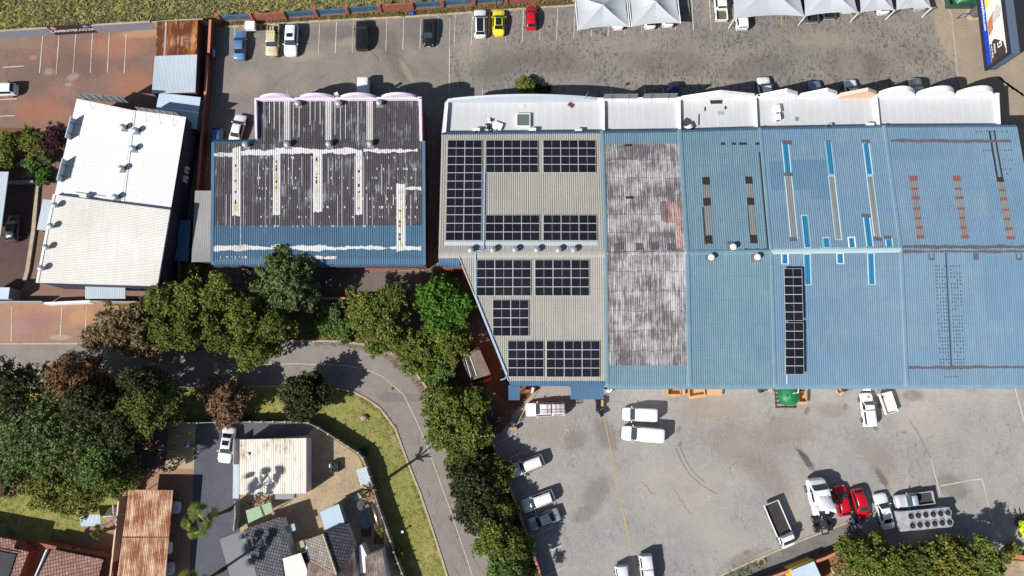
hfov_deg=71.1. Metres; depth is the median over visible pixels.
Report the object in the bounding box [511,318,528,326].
solar panel
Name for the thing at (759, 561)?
manhole
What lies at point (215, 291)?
tree
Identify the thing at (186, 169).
air conditioner
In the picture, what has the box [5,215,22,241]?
hatchback car
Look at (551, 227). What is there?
solar panel
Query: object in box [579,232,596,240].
solar panel
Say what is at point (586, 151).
solar panel
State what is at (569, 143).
solar panel
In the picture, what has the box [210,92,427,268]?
warehouse
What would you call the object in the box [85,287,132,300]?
carport
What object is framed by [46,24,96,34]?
sign board
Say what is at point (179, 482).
neighbour paving
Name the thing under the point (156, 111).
sign board
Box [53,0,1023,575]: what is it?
ground
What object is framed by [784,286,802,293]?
solar panel
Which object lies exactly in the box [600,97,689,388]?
warehouse unit
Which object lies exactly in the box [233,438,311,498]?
outbuilding
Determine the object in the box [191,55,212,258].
boundary wall
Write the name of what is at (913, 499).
pickup truck
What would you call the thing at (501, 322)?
solar panel
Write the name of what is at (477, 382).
tarpaulin
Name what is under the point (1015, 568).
tank slab
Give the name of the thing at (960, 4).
waste skip
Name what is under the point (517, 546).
tree
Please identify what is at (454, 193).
solar panel
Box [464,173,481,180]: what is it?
solar panel
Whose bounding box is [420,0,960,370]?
block paving
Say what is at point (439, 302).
tree
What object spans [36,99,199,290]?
office building
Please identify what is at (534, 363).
solar panel
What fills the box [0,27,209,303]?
red paved car park
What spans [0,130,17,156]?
bush
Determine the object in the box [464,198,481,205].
solar panel
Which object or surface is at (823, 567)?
clay yard
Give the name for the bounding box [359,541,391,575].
cottage
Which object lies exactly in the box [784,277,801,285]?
solar panel
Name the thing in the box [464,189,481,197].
solar panel
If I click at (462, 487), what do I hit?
tree
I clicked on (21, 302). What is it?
boundary wall
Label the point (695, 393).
cardboard box
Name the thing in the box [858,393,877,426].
pickup truck
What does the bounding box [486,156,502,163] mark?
solar panel
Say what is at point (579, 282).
solar panel
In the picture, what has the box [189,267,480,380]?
back yard
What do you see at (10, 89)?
suv car
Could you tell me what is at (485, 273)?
solar panel
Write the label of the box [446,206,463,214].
solar panel
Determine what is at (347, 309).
bush
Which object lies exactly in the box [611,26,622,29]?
sedan car
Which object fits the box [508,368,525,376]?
solar panel
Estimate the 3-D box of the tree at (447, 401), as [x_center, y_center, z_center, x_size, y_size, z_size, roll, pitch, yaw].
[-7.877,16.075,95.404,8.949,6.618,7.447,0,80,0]
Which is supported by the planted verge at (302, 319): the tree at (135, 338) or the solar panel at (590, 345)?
the tree at (135, 338)
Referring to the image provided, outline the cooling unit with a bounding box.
[892,506,953,531]
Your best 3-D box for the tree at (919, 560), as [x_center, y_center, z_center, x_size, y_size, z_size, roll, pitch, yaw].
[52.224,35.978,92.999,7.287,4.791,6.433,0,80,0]
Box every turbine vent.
[37,265,44,270]
[42,244,49,249]
[47,223,54,228]
[51,202,58,207]
[111,194,120,200]
[118,165,126,172]
[119,124,128,131]
[129,145,137,152]
[132,127,140,134]
[242,141,249,148]
[283,141,291,148]
[295,100,301,107]
[325,140,332,148]
[335,100,342,107]
[367,140,373,147]
[376,99,382,107]
[467,247,474,252]
[490,247,495,252]
[512,246,517,252]
[534,246,539,252]
[555,246,561,252]
[571,246,576,252]
[707,254,714,261]
[728,243,736,249]
[752,254,760,260]
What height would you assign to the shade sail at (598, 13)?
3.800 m
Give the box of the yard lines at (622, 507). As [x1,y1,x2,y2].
[604,420,802,575]
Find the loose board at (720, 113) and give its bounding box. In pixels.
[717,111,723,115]
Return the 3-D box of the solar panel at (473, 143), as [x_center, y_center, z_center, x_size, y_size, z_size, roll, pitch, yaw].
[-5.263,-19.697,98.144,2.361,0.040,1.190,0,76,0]
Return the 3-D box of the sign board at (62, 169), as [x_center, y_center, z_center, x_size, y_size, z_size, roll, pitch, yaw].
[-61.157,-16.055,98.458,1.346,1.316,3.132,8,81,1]
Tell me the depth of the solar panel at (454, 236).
94.96 m
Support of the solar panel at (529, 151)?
on the warehouse unit at (540, 193)
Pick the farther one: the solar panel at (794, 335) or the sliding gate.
the sliding gate
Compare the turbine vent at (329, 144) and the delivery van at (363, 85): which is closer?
the turbine vent at (329, 144)
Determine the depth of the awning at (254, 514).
94.03 m
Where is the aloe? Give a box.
[360,446,368,455]
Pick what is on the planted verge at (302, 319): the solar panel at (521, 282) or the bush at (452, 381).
the bush at (452, 381)
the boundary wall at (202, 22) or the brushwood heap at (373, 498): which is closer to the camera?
the brushwood heap at (373, 498)
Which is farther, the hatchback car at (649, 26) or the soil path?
the hatchback car at (649, 26)
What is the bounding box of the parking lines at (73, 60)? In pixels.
[0,32,126,116]
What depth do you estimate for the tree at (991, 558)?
89.91 m
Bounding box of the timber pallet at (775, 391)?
[774,389,795,407]
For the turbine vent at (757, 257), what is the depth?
93.72 m
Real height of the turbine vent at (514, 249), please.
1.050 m
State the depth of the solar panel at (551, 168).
97.26 m
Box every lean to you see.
[192,191,210,264]
[357,467,373,485]
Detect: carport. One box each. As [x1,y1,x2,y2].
[0,172,20,235]
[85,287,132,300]
[117,490,177,575]
[134,427,177,447]
[135,448,175,468]
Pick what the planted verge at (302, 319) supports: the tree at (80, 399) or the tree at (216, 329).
the tree at (216, 329)
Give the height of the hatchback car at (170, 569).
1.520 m
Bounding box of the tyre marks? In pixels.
[265,61,930,564]
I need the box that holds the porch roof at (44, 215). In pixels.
[37,199,51,231]
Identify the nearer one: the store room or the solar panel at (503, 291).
the solar panel at (503, 291)
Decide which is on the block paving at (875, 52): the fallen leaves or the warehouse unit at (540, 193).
the warehouse unit at (540, 193)
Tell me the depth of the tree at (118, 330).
95.09 m
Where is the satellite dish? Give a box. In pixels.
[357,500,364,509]
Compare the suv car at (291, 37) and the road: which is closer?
the road
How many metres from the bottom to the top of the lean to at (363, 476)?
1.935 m
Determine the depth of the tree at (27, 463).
92.99 m
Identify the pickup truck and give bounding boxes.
[264,24,280,57]
[525,401,564,417]
[614,563,628,575]
[638,553,654,575]
[714,0,727,22]
[732,0,748,30]
[804,3,819,23]
[821,13,836,19]
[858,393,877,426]
[892,490,935,508]
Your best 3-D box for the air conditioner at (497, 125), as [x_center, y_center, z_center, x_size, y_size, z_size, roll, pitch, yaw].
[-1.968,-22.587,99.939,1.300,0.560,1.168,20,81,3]
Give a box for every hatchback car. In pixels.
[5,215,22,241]
[166,561,175,574]
[168,540,172,553]
[171,500,181,513]
[210,127,224,144]
[421,19,435,46]
[524,6,537,30]
[643,23,655,29]
[661,23,673,27]
[667,82,680,96]
[831,484,851,516]
[849,487,870,518]
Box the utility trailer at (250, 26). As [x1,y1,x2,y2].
[245,21,263,33]
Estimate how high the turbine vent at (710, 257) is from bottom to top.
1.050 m
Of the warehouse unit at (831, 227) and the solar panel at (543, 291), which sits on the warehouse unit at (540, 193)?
the solar panel at (543, 291)
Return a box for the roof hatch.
[516,113,530,127]
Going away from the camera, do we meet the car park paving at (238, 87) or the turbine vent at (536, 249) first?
the turbine vent at (536, 249)
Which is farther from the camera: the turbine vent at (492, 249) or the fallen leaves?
the fallen leaves
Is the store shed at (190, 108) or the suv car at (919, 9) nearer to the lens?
the store shed at (190, 108)
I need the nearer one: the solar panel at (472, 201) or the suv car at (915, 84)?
the solar panel at (472, 201)
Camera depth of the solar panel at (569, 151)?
97.84 m
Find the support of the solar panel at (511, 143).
on the warehouse unit at (540, 193)
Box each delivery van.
[357,77,370,93]
[621,425,664,442]
[622,406,657,422]
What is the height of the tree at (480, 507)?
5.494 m
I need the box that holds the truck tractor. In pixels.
[804,477,836,534]
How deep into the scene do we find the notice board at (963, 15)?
107.50 m
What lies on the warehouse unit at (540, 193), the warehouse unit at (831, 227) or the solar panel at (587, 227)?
the solar panel at (587, 227)
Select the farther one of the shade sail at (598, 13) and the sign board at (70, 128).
the shade sail at (598, 13)
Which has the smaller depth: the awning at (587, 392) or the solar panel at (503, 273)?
the solar panel at (503, 273)
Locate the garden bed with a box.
[0,128,49,180]
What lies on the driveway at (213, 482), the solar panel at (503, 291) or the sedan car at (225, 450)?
the sedan car at (225, 450)
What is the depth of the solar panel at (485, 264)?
94.28 m
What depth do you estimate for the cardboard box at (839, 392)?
98.59 m
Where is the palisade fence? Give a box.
[215,0,556,22]
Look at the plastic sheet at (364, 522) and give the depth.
95.96 m
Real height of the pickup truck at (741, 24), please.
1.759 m
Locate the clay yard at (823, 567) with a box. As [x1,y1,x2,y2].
[815,544,858,575]
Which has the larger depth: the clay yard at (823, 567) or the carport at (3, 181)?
the carport at (3, 181)
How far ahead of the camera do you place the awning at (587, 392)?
96.25 m
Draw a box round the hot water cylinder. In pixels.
[371,502,382,526]
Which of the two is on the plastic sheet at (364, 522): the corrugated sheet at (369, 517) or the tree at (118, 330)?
the corrugated sheet at (369, 517)
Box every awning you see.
[246,500,277,522]
[508,385,519,399]
[570,386,603,399]
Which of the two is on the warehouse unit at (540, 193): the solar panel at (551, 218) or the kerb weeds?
the solar panel at (551, 218)
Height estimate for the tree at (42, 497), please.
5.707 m
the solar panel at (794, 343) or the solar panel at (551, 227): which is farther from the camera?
the solar panel at (551, 227)
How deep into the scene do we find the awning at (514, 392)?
96.24 m
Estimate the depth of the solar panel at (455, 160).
97.55 m
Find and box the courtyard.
[240,427,398,575]
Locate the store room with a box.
[462,347,490,380]
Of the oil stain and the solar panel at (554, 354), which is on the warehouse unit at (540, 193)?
the solar panel at (554, 354)
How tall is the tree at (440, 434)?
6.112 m
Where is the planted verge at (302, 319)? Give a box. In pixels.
[113,300,538,575]
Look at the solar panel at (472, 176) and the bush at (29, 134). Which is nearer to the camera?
the solar panel at (472, 176)
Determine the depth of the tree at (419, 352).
95.26 m
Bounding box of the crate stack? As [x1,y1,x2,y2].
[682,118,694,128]
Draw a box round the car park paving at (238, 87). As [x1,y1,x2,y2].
[201,15,449,270]
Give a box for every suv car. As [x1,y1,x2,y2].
[0,83,18,97]
[282,24,299,56]
[354,21,369,51]
[472,10,487,38]
[513,453,545,476]
[520,489,555,512]
[756,77,772,93]
[806,81,823,91]
[842,79,858,91]
[874,10,889,15]
[906,78,923,92]
[911,8,925,11]
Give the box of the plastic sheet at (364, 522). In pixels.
[361,514,368,528]
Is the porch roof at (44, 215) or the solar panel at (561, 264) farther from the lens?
the porch roof at (44, 215)
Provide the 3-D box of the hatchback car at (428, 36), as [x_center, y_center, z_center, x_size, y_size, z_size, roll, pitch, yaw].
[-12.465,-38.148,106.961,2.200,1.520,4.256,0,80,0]
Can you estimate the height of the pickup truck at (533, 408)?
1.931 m
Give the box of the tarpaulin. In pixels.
[470,379,483,385]
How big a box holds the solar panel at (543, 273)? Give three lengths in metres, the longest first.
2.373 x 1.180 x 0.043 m
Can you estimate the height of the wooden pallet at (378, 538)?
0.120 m
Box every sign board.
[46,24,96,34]
[56,158,70,181]
[65,116,81,139]
[76,93,128,109]
[135,107,179,121]
[603,94,637,99]
[643,93,677,102]
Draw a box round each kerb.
[0,340,490,551]
[30,385,447,575]
[225,0,629,27]
[718,520,851,575]
[942,0,961,89]
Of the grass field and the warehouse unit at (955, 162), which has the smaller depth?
the warehouse unit at (955, 162)
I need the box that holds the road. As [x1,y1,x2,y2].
[0,342,492,575]
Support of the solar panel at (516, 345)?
on the warehouse unit at (540, 193)
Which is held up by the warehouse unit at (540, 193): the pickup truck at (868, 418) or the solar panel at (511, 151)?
the solar panel at (511, 151)
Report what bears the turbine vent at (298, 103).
on the warehouse at (350, 200)
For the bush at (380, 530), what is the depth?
95.14 m
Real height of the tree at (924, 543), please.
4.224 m
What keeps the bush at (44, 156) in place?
on the garden bed
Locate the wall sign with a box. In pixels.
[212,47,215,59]
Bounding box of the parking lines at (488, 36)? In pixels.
[233,0,711,94]
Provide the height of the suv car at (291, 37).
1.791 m
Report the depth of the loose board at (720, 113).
100.45 m
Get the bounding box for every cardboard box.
[688,389,705,398]
[706,389,721,395]
[798,391,806,404]
[836,389,843,395]
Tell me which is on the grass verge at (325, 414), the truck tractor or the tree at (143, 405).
the tree at (143, 405)
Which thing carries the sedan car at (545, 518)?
on the yard paving at (789, 451)
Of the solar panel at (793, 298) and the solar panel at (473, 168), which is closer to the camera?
the solar panel at (793, 298)
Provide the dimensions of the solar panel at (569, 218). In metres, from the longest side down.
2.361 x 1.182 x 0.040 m
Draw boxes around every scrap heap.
[245,494,269,506]
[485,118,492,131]
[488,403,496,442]
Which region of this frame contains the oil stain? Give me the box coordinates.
[630,390,916,569]
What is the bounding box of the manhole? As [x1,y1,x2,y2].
[757,558,765,566]
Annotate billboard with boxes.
[966,0,1019,70]
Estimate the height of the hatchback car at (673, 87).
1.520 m
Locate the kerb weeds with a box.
[204,2,766,575]
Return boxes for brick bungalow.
[0,534,118,575]
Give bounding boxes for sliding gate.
[44,300,94,305]
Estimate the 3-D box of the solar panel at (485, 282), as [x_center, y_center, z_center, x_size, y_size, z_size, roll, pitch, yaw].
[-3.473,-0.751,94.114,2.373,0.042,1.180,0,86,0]
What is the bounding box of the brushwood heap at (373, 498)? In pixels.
[358,490,378,501]
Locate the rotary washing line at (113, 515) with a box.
[102,505,123,525]
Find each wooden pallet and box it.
[361,526,370,535]
[374,534,383,543]
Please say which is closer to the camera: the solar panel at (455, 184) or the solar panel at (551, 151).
the solar panel at (455, 184)
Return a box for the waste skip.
[944,0,976,8]
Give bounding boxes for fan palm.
[89,523,114,539]
[178,568,223,575]
[180,501,230,539]
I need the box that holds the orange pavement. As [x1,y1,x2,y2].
[0,303,152,341]
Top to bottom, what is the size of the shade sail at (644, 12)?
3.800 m
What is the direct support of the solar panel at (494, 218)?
on the warehouse unit at (540, 193)
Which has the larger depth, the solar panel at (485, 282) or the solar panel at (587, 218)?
the solar panel at (587, 218)
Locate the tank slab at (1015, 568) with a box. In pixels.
[989,561,1023,575]
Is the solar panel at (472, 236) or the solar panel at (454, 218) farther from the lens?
the solar panel at (454, 218)
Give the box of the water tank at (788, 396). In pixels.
[777,389,799,404]
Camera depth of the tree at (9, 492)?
94.29 m
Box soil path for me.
[463,338,539,432]
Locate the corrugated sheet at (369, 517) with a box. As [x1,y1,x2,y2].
[363,504,373,526]
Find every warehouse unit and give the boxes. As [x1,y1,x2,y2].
[438,94,605,385]
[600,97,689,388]
[677,90,774,388]
[757,88,906,388]
[877,85,1023,388]
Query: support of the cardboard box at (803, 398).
on the yard paving at (789, 451)
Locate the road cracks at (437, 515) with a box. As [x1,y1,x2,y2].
[390,419,484,575]
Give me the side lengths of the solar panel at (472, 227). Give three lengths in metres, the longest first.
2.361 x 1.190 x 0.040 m
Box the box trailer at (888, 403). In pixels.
[878,389,897,414]
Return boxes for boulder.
[360,414,368,420]
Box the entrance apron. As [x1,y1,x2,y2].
[949,0,1023,160]
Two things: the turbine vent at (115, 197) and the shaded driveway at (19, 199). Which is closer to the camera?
the turbine vent at (115, 197)
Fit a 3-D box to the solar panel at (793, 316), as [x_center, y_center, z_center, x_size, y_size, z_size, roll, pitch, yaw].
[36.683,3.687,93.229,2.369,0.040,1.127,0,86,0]
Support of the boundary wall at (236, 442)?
on the driveway at (213, 482)
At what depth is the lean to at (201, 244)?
99.76 m
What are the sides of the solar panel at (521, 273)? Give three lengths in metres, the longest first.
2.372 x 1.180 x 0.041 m
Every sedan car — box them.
[217,426,237,462]
[229,114,247,143]
[232,31,247,60]
[491,10,505,36]
[526,507,561,530]
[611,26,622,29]
[872,492,894,530]
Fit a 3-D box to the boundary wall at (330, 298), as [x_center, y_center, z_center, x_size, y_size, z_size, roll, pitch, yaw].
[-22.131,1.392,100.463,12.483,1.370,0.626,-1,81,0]
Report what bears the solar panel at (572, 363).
on the warehouse unit at (540, 193)
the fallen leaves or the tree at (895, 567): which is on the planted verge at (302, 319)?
the fallen leaves
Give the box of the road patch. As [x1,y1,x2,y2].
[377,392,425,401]
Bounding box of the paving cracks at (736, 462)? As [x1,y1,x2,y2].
[320,50,959,511]
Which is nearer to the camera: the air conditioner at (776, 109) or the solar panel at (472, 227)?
the solar panel at (472, 227)
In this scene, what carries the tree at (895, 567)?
on the clay yard at (823, 567)
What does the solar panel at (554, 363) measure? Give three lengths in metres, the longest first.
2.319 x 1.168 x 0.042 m
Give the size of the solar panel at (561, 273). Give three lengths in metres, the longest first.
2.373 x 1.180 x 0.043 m
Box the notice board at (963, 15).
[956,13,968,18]
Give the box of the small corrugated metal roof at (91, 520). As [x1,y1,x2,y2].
[80,513,107,525]
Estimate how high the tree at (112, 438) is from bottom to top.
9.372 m
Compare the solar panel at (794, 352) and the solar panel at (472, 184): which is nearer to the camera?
the solar panel at (794, 352)
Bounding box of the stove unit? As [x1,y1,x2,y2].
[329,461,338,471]
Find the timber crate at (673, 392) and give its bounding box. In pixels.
[666,389,680,396]
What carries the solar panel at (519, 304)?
on the warehouse unit at (540, 193)
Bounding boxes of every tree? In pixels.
[0,354,45,425]
[0,359,108,489]
[0,424,46,486]
[0,467,29,500]
[17,462,76,512]
[41,351,111,410]
[55,467,108,521]
[58,375,125,432]
[72,440,138,492]
[78,296,147,355]
[87,400,155,464]
[90,454,143,500]
[114,363,171,401]
[115,376,187,438]
[117,315,162,362]
[139,311,176,350]
[141,277,184,318]
[155,308,209,356]
[168,274,207,320]
[192,301,234,353]
[195,374,252,430]
[197,269,245,313]
[221,295,266,341]
[228,330,282,372]
[246,243,321,317]
[249,302,300,352]
[276,370,337,423]
[345,285,397,341]
[361,481,379,497]
[364,309,414,358]
[372,282,417,319]
[393,326,448,381]
[411,273,477,342]
[419,382,483,429]
[421,357,455,385]
[423,414,461,451]
[428,320,472,369]
[443,440,483,470]
[443,452,500,513]
[448,489,501,536]
[455,386,495,416]
[455,410,495,457]
[470,512,515,557]
[479,453,516,498]
[483,493,522,524]
[485,551,529,575]
[491,525,535,567]
[830,541,885,575]
[831,528,889,575]
[867,539,912,575]
[894,541,940,575]
[915,539,941,565]
[925,541,989,575]
[932,534,974,575]
[958,533,1013,575]
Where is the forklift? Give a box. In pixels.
[1014,508,1023,537]
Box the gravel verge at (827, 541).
[723,522,868,575]
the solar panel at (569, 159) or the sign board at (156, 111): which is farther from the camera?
the sign board at (156, 111)
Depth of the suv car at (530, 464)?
95.91 m
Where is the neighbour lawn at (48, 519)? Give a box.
[0,425,122,540]
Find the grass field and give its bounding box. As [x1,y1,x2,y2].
[0,0,498,29]
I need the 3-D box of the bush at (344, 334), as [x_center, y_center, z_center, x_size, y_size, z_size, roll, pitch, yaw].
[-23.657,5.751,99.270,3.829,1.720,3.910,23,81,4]
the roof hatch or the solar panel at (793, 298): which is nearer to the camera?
the solar panel at (793, 298)
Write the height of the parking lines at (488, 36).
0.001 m
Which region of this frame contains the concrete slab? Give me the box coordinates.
[165,424,194,468]
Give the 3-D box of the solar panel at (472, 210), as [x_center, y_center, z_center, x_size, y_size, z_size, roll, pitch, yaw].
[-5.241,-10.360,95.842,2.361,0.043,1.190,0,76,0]
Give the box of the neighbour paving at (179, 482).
[29,424,193,575]
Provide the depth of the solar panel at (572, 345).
93.48 m
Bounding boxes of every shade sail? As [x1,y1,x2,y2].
[573,0,629,29]
[628,0,680,26]
[728,0,803,28]
[798,0,857,25]
[860,0,894,19]
[896,0,931,16]
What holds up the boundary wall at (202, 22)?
on the ground at (559, 2)
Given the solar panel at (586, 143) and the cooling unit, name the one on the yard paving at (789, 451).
the cooling unit
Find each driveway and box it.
[0,184,34,289]
[190,423,314,575]
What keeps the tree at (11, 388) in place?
on the grass verge at (325, 414)
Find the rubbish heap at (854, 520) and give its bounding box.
[848,516,863,524]
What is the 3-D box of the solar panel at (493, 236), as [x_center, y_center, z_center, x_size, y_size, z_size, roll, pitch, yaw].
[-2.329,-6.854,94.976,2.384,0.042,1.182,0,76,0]
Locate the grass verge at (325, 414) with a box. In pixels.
[0,387,445,575]
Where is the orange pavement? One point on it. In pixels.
(36, 322)
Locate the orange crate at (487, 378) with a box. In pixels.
[482,375,491,382]
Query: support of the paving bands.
on the entrance apron
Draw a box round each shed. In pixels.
[152,20,204,99]
[156,93,203,134]
[175,220,194,263]
[783,557,820,575]
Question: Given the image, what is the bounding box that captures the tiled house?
[220,503,358,575]
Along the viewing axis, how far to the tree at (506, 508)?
93.36 m
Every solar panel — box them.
[445,232,462,240]
[446,189,463,197]
[446,198,463,205]
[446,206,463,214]
[446,215,463,222]
[446,223,463,231]
[447,148,464,155]
[447,156,464,164]
[447,165,464,172]
[447,173,463,180]
[447,181,463,188]
[448,140,464,147]
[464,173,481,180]
[464,181,481,188]
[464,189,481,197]
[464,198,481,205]
[464,206,481,214]
[464,215,481,222]
[464,223,481,231]
[464,232,480,240]
[465,140,481,147]
[465,148,481,155]
[465,156,481,164]
[465,165,481,172]
[476,278,494,286]
[476,287,494,295]
[477,260,494,268]
[477,269,494,277]
[485,223,502,231]
[485,232,502,240]
[486,140,502,147]
[486,148,502,155]
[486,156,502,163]
[486,164,502,172]
[486,215,502,222]
[493,300,510,308]
[493,309,510,317]
[493,318,510,326]
[493,327,510,335]
[495,260,512,268]
[495,269,512,277]
[495,278,512,286]
[495,287,512,295]
[503,140,520,147]
[503,148,520,155]
[503,156,520,163]
[503,164,520,172]
[504,215,520,222]
[504,223,520,231]
[504,232,521,240]
[508,341,525,349]
[508,350,525,358]
[508,359,525,367]
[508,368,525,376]
[511,300,528,308]
[511,309,528,317]
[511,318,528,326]
[511,327,528,335]
[513,260,530,268]
[513,269,530,277]
[513,278,530,286]
[513,287,530,295]
[521,140,537,147]
[521,148,537,155]
[521,156,537,163]
[521,164,537,172]
[522,215,538,222]
[522,223,539,231]
[522,232,539,240]
[526,341,543,349]
[526,350,543,358]
[526,359,543,367]
[526,368,543,376]
[535,260,552,268]
[535,269,552,277]
[535,278,552,286]
[535,287,552,295]
[543,140,560,147]
[543,148,560,155]
[543,156,560,163]
[543,164,560,172]
[543,215,560,222]
[543,223,560,231]
[543,232,560,240]
[546,341,563,349]
[546,350,563,358]
[546,359,563,367]
[546,368,563,376]
[553,260,570,268]
[553,269,570,277]
[553,278,570,286]
[553,287,570,295]
[561,140,577,147]
[561,148,577,155]
[561,156,577,163]
[561,164,577,172]
[561,215,578,222]
[561,223,578,231]
[561,232,578,240]
[564,341,581,349]
[564,350,581,358]
[564,359,581,367]
[564,368,581,376]
[571,260,588,268]
[571,269,588,277]
[571,278,588,286]
[571,287,588,295]
[578,140,595,147]
[578,148,595,155]
[578,156,595,163]
[578,164,595,172]
[579,215,596,222]
[579,223,596,231]
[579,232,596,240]
[582,341,599,349]
[582,350,599,358]
[582,359,599,367]
[582,368,599,376]
[784,268,801,276]
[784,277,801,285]
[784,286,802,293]
[784,295,802,302]
[785,303,802,311]
[785,312,802,320]
[785,323,803,330]
[785,331,803,339]
[785,340,803,347]
[785,349,803,356]
[785,357,803,365]
[785,366,803,374]
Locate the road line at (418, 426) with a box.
[230,363,472,575]
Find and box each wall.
[0,18,155,38]
[0,301,43,303]
[8,180,36,183]
[22,184,39,281]
[89,301,141,303]
[109,495,127,575]
[150,421,405,575]
[151,18,207,28]
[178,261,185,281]
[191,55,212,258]
[201,265,419,271]
[207,20,215,58]
[233,438,239,463]
[233,500,240,530]
[315,296,370,300]
[470,382,541,575]
[760,536,866,575]
[1002,551,1023,559]
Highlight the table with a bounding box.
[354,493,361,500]
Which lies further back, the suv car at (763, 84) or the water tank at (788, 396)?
the suv car at (763, 84)
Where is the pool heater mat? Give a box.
[0,551,15,575]
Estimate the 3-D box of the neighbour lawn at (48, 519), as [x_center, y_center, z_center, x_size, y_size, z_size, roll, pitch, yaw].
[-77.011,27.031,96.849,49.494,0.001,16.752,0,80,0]
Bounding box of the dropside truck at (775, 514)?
[763,499,796,548]
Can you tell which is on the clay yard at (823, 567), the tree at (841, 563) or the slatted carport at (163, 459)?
the tree at (841, 563)
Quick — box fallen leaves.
[315,341,442,570]
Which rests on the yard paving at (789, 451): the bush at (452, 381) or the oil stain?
the oil stain
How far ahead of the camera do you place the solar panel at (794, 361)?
92.75 m
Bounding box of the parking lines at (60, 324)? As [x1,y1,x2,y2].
[11,306,86,340]
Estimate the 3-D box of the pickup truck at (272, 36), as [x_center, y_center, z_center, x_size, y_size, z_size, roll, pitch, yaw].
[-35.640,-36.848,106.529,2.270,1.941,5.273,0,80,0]
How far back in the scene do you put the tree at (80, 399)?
89.06 m
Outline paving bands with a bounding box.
[961,73,1023,96]
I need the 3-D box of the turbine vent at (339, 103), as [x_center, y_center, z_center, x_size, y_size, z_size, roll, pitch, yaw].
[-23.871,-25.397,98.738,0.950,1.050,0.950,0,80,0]
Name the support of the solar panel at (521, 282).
on the warehouse unit at (540, 193)
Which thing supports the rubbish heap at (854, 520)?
on the yard paving at (789, 451)
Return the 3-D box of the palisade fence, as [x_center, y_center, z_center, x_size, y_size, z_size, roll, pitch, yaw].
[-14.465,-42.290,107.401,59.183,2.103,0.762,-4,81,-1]
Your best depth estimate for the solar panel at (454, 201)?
96.12 m
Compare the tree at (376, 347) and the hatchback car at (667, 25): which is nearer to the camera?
the tree at (376, 347)
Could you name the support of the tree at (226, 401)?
on the grass verge at (325, 414)
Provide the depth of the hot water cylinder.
94.94 m
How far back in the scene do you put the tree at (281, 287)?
94.78 m
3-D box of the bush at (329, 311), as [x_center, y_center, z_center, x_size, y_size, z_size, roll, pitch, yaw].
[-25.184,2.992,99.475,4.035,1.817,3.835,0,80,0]
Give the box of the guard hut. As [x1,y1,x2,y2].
[0,287,20,300]
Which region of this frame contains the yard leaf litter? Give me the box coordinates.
[497,425,982,575]
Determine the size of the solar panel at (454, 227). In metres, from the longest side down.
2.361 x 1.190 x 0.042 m
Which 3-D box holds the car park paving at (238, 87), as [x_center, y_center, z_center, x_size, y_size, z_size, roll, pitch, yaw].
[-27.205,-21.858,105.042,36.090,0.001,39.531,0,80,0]
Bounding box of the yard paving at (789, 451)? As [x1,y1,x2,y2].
[493,386,1023,575]
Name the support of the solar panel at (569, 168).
on the warehouse unit at (540, 193)
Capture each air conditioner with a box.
[68,193,98,198]
[183,175,188,182]
[184,166,189,173]
[473,128,479,132]
[492,121,502,130]
[772,104,780,113]
[773,113,780,121]
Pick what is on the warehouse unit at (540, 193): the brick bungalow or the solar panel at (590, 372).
the solar panel at (590, 372)
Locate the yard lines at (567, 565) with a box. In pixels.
[496,388,1023,575]
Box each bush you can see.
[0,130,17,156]
[0,153,14,171]
[16,123,48,156]
[20,155,44,172]
[34,167,51,186]
[36,150,54,164]
[39,121,66,154]
[178,262,202,281]
[241,413,251,423]
[313,314,335,338]
[317,299,345,322]
[328,318,353,344]
[342,301,363,324]
[373,523,385,535]
[391,547,403,557]
[434,376,457,388]
[514,75,535,93]
[533,83,551,93]
[1005,541,1022,558]
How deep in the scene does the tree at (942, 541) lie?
92.29 m
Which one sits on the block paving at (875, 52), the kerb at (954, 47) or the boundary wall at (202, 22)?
the kerb at (954, 47)
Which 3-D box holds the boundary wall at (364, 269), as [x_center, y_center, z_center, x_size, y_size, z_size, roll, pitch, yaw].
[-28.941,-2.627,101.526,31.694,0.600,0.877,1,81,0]

